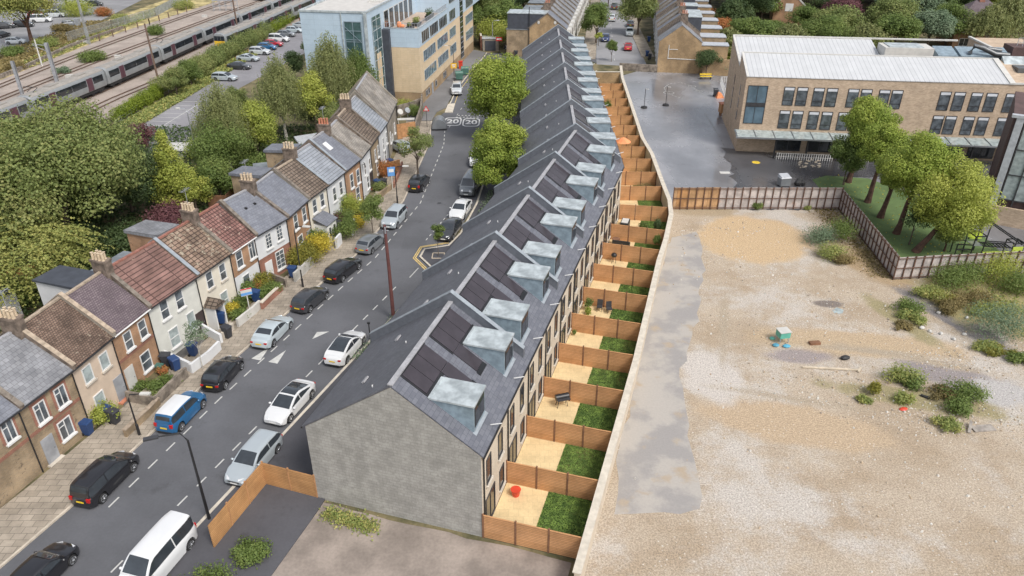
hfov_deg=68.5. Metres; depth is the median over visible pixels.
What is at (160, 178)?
bush
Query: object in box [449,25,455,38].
window
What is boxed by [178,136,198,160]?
bush
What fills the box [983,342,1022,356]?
weed clump
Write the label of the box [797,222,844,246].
weed clump
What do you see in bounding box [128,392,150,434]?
street lamp
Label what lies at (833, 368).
timber plank
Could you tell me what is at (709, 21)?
brick house
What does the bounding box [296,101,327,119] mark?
bush
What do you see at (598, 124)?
terraced house
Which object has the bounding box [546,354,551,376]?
window
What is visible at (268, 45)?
parked car
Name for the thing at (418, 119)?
garden wall
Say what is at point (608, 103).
bush
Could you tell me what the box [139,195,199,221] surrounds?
bush
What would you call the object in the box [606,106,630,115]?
garden fence
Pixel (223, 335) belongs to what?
garden wall
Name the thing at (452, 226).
parked car
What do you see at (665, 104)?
netball post
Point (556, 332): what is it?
window
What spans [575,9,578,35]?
bay window
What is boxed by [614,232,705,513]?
concrete strip
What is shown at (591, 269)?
window
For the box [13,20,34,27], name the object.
parked car
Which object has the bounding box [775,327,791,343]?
wire crate
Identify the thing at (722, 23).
background tree
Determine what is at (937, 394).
weed clump
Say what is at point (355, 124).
old terraced house
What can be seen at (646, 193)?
garden fence
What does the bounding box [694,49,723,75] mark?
dark tree
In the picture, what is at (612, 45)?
street tree
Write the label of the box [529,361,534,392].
window
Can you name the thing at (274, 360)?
road marking
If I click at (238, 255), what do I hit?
window
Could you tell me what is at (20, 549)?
kerb
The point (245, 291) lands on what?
agent board
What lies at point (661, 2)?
brick house
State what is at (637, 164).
garden fence
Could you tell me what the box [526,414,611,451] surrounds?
garden fence
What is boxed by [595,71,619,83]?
end wall
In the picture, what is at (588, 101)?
terraced house
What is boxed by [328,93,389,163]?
old terraced house
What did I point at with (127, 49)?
railway track
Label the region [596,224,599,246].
window
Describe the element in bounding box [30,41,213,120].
railway track
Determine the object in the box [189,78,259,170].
weeping birch
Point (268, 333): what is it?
parked car
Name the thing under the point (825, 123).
window
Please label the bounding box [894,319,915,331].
weed clump
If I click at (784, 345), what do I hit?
blue rubbish
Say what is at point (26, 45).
embankment grass
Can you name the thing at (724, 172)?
loose sheet
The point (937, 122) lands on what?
window
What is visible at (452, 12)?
window
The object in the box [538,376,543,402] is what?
window
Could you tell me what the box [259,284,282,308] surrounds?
garden wall
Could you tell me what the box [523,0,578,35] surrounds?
brick house
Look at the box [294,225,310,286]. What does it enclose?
street lamp
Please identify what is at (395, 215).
parked car
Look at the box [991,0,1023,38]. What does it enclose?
background tree
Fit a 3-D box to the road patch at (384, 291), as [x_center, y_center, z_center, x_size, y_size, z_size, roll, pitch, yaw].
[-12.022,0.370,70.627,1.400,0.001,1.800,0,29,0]
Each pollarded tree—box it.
[828,134,866,184]
[839,94,903,182]
[856,121,911,203]
[874,146,914,218]
[876,129,965,234]
[907,153,1006,253]
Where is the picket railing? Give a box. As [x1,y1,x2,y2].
[776,152,832,161]
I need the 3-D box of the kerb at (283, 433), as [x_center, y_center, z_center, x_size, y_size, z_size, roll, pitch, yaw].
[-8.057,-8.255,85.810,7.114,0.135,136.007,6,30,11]
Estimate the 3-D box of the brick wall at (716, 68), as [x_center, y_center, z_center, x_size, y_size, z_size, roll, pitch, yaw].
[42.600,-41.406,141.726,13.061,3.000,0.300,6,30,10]
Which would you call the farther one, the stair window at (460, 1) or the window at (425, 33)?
the stair window at (460, 1)
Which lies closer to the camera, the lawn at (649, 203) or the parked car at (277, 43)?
the lawn at (649, 203)
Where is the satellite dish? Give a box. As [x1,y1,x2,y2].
[397,109,402,117]
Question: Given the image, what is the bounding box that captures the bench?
[700,73,711,79]
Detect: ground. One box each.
[0,0,1023,575]
[584,209,1023,575]
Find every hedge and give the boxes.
[108,82,165,120]
[145,21,274,92]
[268,12,299,32]
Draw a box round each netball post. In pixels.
[641,88,648,108]
[662,86,670,105]
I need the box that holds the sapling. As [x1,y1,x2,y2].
[901,204,930,244]
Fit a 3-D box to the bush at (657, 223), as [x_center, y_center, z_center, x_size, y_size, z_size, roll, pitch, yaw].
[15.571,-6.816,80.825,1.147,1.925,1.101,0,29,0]
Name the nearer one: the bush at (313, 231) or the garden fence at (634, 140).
the bush at (313, 231)
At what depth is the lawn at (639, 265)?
75.00 m
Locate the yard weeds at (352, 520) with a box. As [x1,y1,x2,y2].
[316,501,380,540]
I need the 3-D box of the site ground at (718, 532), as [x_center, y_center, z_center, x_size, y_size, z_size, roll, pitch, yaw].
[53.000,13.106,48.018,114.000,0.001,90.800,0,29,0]
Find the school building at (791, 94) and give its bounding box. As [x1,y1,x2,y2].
[722,34,1023,160]
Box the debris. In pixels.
[798,160,820,167]
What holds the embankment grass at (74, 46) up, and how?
on the embankment
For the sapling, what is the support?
on the turf
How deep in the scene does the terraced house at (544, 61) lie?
115.25 m
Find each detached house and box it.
[769,0,805,24]
[935,0,1014,47]
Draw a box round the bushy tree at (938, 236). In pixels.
[934,225,968,251]
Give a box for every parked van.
[29,13,52,22]
[43,9,65,16]
[119,510,197,575]
[459,169,480,195]
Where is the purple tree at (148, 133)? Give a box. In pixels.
[123,121,155,149]
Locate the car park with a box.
[126,27,304,168]
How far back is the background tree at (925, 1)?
174.91 m
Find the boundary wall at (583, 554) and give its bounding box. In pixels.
[572,65,672,575]
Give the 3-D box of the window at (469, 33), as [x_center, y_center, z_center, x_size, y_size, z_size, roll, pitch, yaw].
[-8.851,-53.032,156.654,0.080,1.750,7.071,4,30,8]
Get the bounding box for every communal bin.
[455,71,462,79]
[461,66,468,74]
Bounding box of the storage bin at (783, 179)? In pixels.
[777,173,791,186]
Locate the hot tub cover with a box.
[620,218,629,227]
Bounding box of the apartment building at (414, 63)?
[298,0,478,103]
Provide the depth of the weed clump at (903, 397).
55.86 m
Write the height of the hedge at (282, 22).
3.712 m
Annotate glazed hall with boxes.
[983,91,1023,229]
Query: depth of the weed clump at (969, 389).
55.91 m
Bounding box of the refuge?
[445,103,454,112]
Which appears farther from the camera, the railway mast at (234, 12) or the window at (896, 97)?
the railway mast at (234, 12)
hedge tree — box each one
[156,64,189,93]
[178,57,203,83]
[224,85,249,109]
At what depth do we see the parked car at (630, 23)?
184.59 m
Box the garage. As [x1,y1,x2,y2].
[482,35,498,50]
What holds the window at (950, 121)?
in the school building at (791, 94)
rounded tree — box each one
[464,50,529,124]
[469,114,527,185]
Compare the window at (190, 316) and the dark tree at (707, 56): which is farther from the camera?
the dark tree at (707, 56)
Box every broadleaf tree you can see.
[0,0,60,46]
[0,91,153,251]
[87,137,169,214]
[183,117,256,170]
[195,155,233,197]
[234,97,278,153]
[293,69,335,131]
[314,101,339,124]
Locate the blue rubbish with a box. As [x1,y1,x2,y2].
[772,343,789,347]
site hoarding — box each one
[672,187,843,209]
[838,189,899,279]
[892,250,1023,279]
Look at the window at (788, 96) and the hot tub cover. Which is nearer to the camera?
the hot tub cover
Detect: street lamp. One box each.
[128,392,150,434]
[143,433,210,519]
[175,107,195,151]
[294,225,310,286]
[394,165,408,202]
[444,45,456,80]
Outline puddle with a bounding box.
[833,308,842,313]
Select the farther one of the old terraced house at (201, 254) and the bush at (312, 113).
the bush at (312, 113)
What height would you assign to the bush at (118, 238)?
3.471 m
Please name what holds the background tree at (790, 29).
on the ground at (646, 26)
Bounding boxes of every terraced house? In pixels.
[0,288,127,427]
[0,332,88,469]
[0,395,43,507]
[32,240,206,353]
[44,271,161,389]
[91,220,237,329]
[123,188,260,297]
[215,189,293,274]
[228,141,348,214]
[238,159,311,263]
[259,159,337,243]
[263,106,373,199]
[297,131,363,201]
[301,339,509,536]
[313,108,381,178]
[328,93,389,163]
[330,71,397,156]
[339,301,529,461]
[369,268,547,416]
[399,240,562,376]
[422,216,575,343]
[445,194,587,313]
[462,176,597,286]
[481,159,607,263]
[494,143,615,242]
[509,130,624,223]
[518,117,623,165]
[519,105,618,149]
[520,67,604,106]
[520,75,605,117]
[520,84,610,127]
[520,94,614,134]
[522,24,588,59]
[522,34,591,64]
[522,46,595,77]
[523,59,601,95]
[524,52,598,85]
[526,40,594,69]
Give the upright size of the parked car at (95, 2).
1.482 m
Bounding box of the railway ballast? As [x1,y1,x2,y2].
[0,0,299,131]
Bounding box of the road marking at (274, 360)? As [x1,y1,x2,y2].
[108,32,614,572]
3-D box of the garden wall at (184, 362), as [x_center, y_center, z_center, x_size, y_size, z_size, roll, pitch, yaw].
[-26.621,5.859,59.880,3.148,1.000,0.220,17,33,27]
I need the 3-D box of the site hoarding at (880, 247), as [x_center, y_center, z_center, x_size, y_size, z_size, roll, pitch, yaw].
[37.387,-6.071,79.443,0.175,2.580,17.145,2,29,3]
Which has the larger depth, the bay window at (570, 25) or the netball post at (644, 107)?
the bay window at (570, 25)
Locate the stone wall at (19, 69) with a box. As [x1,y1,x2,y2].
[0,26,123,78]
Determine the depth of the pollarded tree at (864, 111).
89.60 m
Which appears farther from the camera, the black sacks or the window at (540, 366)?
the black sacks
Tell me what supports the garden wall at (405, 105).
on the ground at (646, 26)
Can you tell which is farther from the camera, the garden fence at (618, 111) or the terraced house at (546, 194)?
the garden fence at (618, 111)
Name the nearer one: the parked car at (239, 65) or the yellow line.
the yellow line
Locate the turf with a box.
[812,176,998,256]
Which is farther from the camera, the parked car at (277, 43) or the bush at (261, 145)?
the parked car at (277, 43)
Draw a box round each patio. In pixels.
[492,483,547,525]
[515,436,564,470]
[535,396,579,423]
[551,362,591,383]
[566,331,602,348]
[579,304,611,317]
[590,280,619,290]
[600,259,627,267]
[617,219,640,239]
[619,200,637,214]
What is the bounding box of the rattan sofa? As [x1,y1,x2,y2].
[612,240,629,245]
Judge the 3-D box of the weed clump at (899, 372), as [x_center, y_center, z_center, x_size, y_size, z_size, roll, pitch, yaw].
[30.279,6.636,58.069,3.458,1.477,3.120,-20,35,-31]
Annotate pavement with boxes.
[0,121,430,563]
[406,50,485,120]
[585,0,599,58]
[627,1,653,56]
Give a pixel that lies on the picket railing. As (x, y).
(783, 156)
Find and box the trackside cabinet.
[73,18,80,25]
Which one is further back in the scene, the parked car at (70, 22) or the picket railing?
the parked car at (70, 22)
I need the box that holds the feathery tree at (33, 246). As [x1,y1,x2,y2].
[0,215,124,327]
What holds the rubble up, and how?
on the site ground at (718, 532)
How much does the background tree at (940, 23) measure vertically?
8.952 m
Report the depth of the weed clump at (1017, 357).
60.43 m
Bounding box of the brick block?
[808,340,820,345]
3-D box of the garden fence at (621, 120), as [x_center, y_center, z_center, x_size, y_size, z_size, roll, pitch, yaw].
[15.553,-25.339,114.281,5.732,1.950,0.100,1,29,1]
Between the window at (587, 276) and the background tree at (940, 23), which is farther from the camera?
the background tree at (940, 23)
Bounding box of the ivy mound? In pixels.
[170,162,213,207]
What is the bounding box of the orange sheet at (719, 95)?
[715,92,723,98]
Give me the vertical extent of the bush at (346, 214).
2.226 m
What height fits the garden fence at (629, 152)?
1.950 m
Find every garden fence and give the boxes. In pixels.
[482,513,581,558]
[506,459,597,500]
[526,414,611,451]
[543,375,623,409]
[558,341,633,372]
[571,312,640,340]
[582,286,647,312]
[592,263,653,287]
[598,83,622,90]
[601,90,624,97]
[602,243,659,264]
[604,98,627,106]
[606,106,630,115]
[608,115,633,124]
[610,223,664,244]
[611,124,636,134]
[615,135,639,146]
[618,146,645,158]
[618,204,667,221]
[620,185,661,200]
[621,171,656,185]
[622,158,651,171]
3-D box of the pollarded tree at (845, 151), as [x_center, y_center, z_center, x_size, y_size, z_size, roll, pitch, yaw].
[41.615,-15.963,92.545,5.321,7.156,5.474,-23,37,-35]
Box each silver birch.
[251,50,313,140]
[302,29,360,112]
[335,46,380,104]
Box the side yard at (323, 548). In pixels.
[272,503,570,575]
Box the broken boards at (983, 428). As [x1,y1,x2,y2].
[968,421,996,432]
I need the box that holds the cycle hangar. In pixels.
[432,115,446,129]
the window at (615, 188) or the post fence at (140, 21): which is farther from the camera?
the post fence at (140, 21)
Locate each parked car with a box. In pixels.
[0,21,15,28]
[0,31,10,38]
[4,37,26,44]
[9,541,79,575]
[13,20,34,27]
[61,20,74,24]
[68,450,139,508]
[86,0,103,5]
[153,390,206,433]
[200,355,243,391]
[211,71,238,81]
[224,428,282,486]
[226,61,251,69]
[235,53,259,61]
[248,46,270,54]
[250,315,293,348]
[257,42,277,49]
[264,39,283,46]
[264,378,315,425]
[268,33,289,41]
[277,29,295,36]
[285,26,301,32]
[290,286,329,313]
[291,21,300,26]
[322,257,361,283]
[323,330,365,366]
[355,233,384,253]
[381,203,407,228]
[392,139,409,153]
[408,174,429,191]
[437,217,461,240]
[449,198,471,219]
[450,81,462,94]
[469,148,476,166]
[601,33,609,41]
[608,13,615,20]
[611,3,617,8]
[623,42,632,50]
[625,27,633,35]
[626,20,634,26]
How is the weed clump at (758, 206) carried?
on the site ground at (718, 532)
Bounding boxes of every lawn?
[536,492,591,536]
[557,444,605,479]
[573,403,617,430]
[587,368,628,389]
[599,337,636,354]
[610,309,643,322]
[619,284,649,295]
[626,262,654,270]
[634,242,660,258]
[637,200,660,216]
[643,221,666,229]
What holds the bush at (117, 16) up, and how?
on the embankment
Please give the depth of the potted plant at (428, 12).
130.50 m
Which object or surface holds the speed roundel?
on the road at (106, 537)
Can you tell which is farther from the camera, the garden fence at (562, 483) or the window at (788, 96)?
the window at (788, 96)
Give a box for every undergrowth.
[0,123,317,330]
[116,45,257,126]
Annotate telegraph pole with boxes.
[382,224,394,315]
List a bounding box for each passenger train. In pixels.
[0,0,293,125]
[213,0,315,45]
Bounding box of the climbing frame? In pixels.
[949,222,1023,254]
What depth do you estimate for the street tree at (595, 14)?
164.53 m
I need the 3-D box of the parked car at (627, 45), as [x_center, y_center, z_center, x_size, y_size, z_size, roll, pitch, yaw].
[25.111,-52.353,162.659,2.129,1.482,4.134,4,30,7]
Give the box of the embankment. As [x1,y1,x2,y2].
[0,0,216,79]
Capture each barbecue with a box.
[555,392,570,408]
[611,253,616,262]
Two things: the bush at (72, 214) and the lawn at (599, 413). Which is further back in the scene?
the bush at (72, 214)
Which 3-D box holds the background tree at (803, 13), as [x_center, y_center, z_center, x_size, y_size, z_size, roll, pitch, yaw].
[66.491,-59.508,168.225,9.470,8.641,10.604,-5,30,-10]
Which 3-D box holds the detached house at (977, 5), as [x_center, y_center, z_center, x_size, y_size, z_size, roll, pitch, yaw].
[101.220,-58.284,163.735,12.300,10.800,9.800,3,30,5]
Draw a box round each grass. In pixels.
[0,20,129,72]
[24,0,187,66]
[627,262,654,280]
[634,243,660,249]
[807,208,890,277]
[960,277,1023,335]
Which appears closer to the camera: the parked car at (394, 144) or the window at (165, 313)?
the window at (165, 313)
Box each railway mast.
[10,61,23,94]
[33,42,58,81]
[34,39,42,65]
[76,0,90,43]
[144,23,157,76]
[232,0,237,24]
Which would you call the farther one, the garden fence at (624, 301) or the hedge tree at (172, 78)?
the hedge tree at (172, 78)
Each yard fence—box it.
[1,265,42,281]
[207,189,233,206]
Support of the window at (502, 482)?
in the terraced house at (416, 432)
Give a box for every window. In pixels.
[0,419,21,447]
[32,399,52,427]
[52,383,71,411]
[56,415,77,443]
[81,363,97,387]
[93,389,107,407]
[98,350,113,373]
[122,329,136,353]
[136,318,150,341]
[139,348,153,374]
[158,300,172,322]
[167,325,182,350]
[174,289,187,312]
[185,309,199,332]
[204,270,216,291]
[218,262,228,283]
[219,289,228,309]
[234,249,245,270]
[242,272,251,284]
[247,240,257,261]
[264,232,274,251]
[275,224,284,242]
[275,248,287,271]
[293,213,300,232]
[297,233,303,246]
[301,206,308,224]
[311,198,318,215]
[319,192,326,209]
[332,186,338,203]
[338,180,344,196]
[349,172,355,190]
[355,186,361,199]
[356,168,361,185]
[366,175,370,190]
[368,157,371,171]
[421,26,428,43]
[423,42,435,61]
[424,60,436,80]
[429,20,437,36]
[437,31,447,49]
[438,49,448,67]
[439,13,446,29]
[449,7,454,21]
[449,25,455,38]
[450,42,456,55]
[459,0,463,58]
[465,0,472,8]
[465,11,472,24]
[466,26,472,40]
[486,451,493,488]
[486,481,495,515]
[498,427,504,462]
[499,462,505,493]
[509,432,516,461]
[510,403,515,436]
[519,382,525,414]
[520,416,525,444]
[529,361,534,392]
[529,390,535,416]
[538,344,543,374]
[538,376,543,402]
[546,326,551,355]
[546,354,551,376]
[553,342,557,366]
[554,311,558,339]
[561,296,565,322]
[561,322,565,342]
[567,312,571,335]
[568,23,572,34]
[568,282,571,308]
[570,20,574,35]
[572,16,575,36]
[573,12,577,36]
[574,268,578,293]
[574,295,577,313]
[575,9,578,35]
[577,6,580,31]
[578,3,581,28]
[579,286,582,307]
[580,257,583,281]
[585,270,588,286]
[586,245,589,268]
[589,262,592,282]
[591,235,593,257]
[595,248,598,263]
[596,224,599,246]
[599,242,602,260]
[600,214,603,236]
[604,228,607,242]
[605,205,607,226]
[608,222,610,240]
[609,197,611,217]
[614,188,615,208]
[615,206,617,222]
[617,180,619,200]
[743,106,764,123]
[746,85,768,103]
[777,110,790,128]
[782,87,795,105]
[785,3,793,10]
[790,111,803,128]
[795,87,808,105]
[806,111,819,129]
[811,88,824,106]
[819,112,832,129]
[824,88,838,106]
[835,112,848,130]
[845,89,859,107]
[860,89,872,97]
[878,90,890,106]
[889,90,903,108]
[929,115,944,133]
[936,91,951,110]
[941,116,957,134]
[950,92,966,110]
[958,38,968,46]
[959,116,974,134]
[967,92,983,111]
[973,117,989,135]
[982,93,998,111]
[992,117,1006,135]
[1001,93,1014,112]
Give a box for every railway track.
[0,0,236,88]
[0,0,264,100]
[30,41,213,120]
[82,17,299,111]
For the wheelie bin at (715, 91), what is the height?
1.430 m
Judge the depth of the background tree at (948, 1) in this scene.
179.04 m
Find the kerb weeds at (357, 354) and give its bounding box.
[352,309,398,358]
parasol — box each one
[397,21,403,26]
[616,137,630,145]
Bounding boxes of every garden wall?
[122,397,160,436]
[125,367,188,405]
[165,350,190,371]
[188,341,221,372]
[201,323,222,342]
[220,322,233,339]
[236,300,260,326]
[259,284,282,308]
[269,272,287,286]
[293,257,313,281]
[334,233,341,248]
[377,183,391,196]
[390,159,399,169]
[393,161,402,187]
[396,98,420,116]
[415,94,422,129]
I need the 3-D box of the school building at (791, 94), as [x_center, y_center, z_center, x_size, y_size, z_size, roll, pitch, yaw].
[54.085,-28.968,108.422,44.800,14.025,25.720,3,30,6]
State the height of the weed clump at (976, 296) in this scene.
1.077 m
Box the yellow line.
[413,242,447,269]
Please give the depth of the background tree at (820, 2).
186.45 m
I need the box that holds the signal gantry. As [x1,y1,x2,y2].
[212,0,238,10]
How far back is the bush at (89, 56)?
151.84 m
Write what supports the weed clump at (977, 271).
on the site ground at (718, 532)
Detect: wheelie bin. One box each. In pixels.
[78,418,93,435]
[101,403,113,421]
[104,406,120,424]
[154,363,163,373]
[157,351,170,366]
[167,354,180,370]
[184,341,197,356]
[216,310,224,323]
[219,323,231,338]
[251,288,259,301]
[286,265,296,277]
[713,88,718,96]
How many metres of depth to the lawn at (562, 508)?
46.43 m
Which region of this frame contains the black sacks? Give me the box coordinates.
[794,178,805,185]
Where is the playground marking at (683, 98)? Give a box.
[663,82,724,146]
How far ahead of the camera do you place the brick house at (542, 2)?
183.51 m
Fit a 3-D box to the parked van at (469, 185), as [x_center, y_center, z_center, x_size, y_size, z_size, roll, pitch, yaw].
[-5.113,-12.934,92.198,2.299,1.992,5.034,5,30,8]
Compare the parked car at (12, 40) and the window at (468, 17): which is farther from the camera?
the parked car at (12, 40)
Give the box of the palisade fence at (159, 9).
[66,0,182,39]
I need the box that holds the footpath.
[166,104,519,575]
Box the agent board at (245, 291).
[240,287,251,307]
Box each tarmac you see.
[0,0,140,57]
[722,148,991,210]
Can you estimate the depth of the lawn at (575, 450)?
50.51 m
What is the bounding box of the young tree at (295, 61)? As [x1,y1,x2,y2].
[280,50,304,84]
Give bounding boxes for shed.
[0,286,22,329]
[172,143,188,153]
[253,162,267,166]
[294,133,316,143]
[718,102,723,115]
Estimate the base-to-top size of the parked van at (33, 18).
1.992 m
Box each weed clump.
[169,558,241,575]
[229,534,273,569]
[752,201,763,209]
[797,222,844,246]
[814,240,852,263]
[819,212,862,244]
[829,251,861,265]
[854,393,874,404]
[866,378,882,393]
[877,357,929,385]
[889,292,930,314]
[891,388,916,405]
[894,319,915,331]
[895,308,928,325]
[896,374,927,391]
[908,283,952,303]
[922,256,984,291]
[923,382,960,400]
[927,289,961,304]
[928,414,964,433]
[930,296,965,316]
[935,375,992,403]
[941,256,1000,287]
[941,392,975,419]
[947,287,998,307]
[959,294,1023,348]
[961,297,1023,318]
[969,338,1002,354]
[973,245,1023,286]
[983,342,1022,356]
[991,266,1023,297]
[1002,349,1023,365]
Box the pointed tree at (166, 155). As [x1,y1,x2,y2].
[147,129,198,205]
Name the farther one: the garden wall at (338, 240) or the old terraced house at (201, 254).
the garden wall at (338, 240)
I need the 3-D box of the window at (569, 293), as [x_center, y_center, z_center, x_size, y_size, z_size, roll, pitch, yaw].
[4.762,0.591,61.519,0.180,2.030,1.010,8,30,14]
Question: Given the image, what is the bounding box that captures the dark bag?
[840,355,849,359]
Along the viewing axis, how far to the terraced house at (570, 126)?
82.58 m
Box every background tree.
[473,3,484,24]
[476,0,509,20]
[481,0,522,41]
[511,0,525,4]
[715,16,732,28]
[715,26,742,54]
[716,0,756,20]
[727,16,776,34]
[743,0,776,12]
[754,0,783,20]
[764,19,786,31]
[771,23,810,35]
[782,3,820,29]
[799,11,856,36]
[802,0,828,5]
[809,3,869,30]
[821,0,864,15]
[843,22,894,46]
[864,0,922,37]
[873,0,937,8]
[873,12,924,42]
[910,8,959,44]
[919,0,944,12]
[924,0,976,45]
[938,0,960,3]
[950,0,974,5]
[958,2,1020,38]
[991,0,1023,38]
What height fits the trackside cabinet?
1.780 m
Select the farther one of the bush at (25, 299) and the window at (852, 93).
the window at (852, 93)
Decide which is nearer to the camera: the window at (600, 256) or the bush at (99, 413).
the bush at (99, 413)
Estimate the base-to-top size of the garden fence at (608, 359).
1.950 m
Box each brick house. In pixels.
[506,7,570,56]
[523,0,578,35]
[524,0,580,31]
[528,0,581,28]
[529,0,582,19]
[541,0,577,36]
[543,0,575,36]
[544,0,572,34]
[551,3,574,35]
[653,0,700,30]
[653,0,708,21]
[653,0,711,27]
[654,0,711,40]
[654,0,714,34]
[654,0,719,46]
[654,1,718,42]
[655,3,723,57]
[655,7,721,53]
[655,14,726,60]
[656,10,728,73]
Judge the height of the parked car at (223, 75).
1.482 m
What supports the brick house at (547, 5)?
on the ground at (646, 26)
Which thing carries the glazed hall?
on the playground
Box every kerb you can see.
[0,121,431,568]
[196,120,510,527]
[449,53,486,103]
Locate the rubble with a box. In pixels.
[634,219,1023,572]
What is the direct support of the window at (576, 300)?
in the terraced house at (537, 219)
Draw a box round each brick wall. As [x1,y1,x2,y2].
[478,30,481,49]
[619,63,657,72]
[702,59,729,75]
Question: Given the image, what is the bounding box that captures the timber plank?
[802,366,861,372]
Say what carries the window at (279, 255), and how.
in the old terraced house at (264, 222)
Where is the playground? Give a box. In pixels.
[623,71,1023,278]
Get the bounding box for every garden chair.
[597,299,602,311]
[606,301,612,313]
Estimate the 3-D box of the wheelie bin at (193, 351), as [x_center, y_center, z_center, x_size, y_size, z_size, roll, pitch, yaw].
[-25.983,4.952,61.055,0.869,1.188,0.670,4,30,7]
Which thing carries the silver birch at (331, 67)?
on the ground at (646, 26)
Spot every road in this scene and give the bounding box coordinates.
[0,53,596,575]
[596,0,645,64]
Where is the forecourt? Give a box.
[175,337,204,357]
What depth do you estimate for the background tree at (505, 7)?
166.29 m
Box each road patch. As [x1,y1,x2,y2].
[375,287,389,296]
[401,236,427,248]
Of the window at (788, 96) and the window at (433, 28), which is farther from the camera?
the window at (433, 28)
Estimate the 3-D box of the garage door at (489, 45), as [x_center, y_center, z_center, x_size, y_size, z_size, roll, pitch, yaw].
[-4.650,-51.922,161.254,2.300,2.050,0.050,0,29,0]
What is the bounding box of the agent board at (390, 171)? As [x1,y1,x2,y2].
[387,167,394,189]
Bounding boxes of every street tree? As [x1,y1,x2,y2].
[182,319,209,368]
[359,193,383,232]
[395,126,434,173]
[430,224,444,255]
[580,0,611,42]
[594,32,602,45]
[605,40,617,61]
[615,0,658,34]
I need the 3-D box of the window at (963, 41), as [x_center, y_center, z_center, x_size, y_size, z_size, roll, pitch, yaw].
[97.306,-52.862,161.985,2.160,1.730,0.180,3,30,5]
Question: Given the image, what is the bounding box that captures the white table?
[397,118,414,123]
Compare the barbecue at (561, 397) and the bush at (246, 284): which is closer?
the barbecue at (561, 397)
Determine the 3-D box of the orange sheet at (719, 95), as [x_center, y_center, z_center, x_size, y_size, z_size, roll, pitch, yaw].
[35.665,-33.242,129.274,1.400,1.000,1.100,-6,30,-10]
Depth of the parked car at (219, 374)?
57.37 m
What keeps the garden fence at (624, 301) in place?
on the ground at (646, 26)
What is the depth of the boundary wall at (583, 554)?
55.12 m
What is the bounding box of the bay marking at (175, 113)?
[156,99,206,126]
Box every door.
[40,433,59,464]
[112,373,126,401]
[124,364,137,389]
[195,310,205,333]
[265,259,273,272]
[369,171,372,188]
[383,9,388,26]
[389,6,393,26]
[394,3,398,24]
[398,1,403,21]
[403,0,407,19]
[408,0,412,16]
[485,41,495,50]
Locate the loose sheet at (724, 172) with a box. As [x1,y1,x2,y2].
[719,171,729,173]
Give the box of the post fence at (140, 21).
[98,7,186,40]
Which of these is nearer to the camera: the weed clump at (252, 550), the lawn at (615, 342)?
the weed clump at (252, 550)
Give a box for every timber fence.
[208,461,265,547]
[262,462,317,497]
[396,121,415,138]
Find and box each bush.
[0,45,28,56]
[0,269,39,306]
[3,61,26,69]
[16,218,104,263]
[22,187,110,222]
[30,35,59,48]
[49,23,72,31]
[50,65,71,73]
[53,0,95,17]
[54,245,112,269]
[74,49,107,62]
[85,217,140,255]
[87,398,121,427]
[94,5,113,16]
[110,11,129,21]
[125,372,182,395]
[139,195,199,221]
[141,164,196,198]
[142,211,182,224]
[147,22,165,35]
[155,364,168,375]
[171,0,194,10]
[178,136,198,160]
[225,300,239,313]
[227,306,248,320]
[229,294,252,307]
[230,147,266,169]
[235,138,266,154]
[238,275,257,298]
[250,270,274,286]
[250,278,264,296]
[257,284,271,297]
[262,280,283,291]
[284,241,313,267]
[295,237,325,266]
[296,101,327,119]
[303,228,335,253]
[306,227,329,240]
[332,214,359,239]
[333,211,344,221]
[334,207,355,219]
[339,189,362,213]
[343,212,355,223]
[351,213,367,228]
[372,180,387,190]
[377,158,399,176]
[397,97,413,104]
[408,104,424,115]
[473,13,506,45]
[584,297,593,308]
[584,306,591,314]
[604,99,610,106]
[638,221,647,227]
[652,218,661,229]
[652,234,661,243]
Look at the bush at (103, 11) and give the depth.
197.88 m
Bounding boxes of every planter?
[411,16,421,26]
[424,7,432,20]
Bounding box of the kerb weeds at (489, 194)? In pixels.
[477,190,492,214]
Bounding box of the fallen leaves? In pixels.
[815,177,990,252]
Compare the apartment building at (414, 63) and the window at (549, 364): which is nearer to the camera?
the window at (549, 364)
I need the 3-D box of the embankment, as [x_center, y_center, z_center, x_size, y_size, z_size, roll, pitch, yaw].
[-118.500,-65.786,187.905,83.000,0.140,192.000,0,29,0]
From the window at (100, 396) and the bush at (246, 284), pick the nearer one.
the window at (100, 396)
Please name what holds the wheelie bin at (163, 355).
on the pavement at (29, 512)
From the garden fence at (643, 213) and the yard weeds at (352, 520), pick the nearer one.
the yard weeds at (352, 520)
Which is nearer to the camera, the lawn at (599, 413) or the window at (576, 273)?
the lawn at (599, 413)

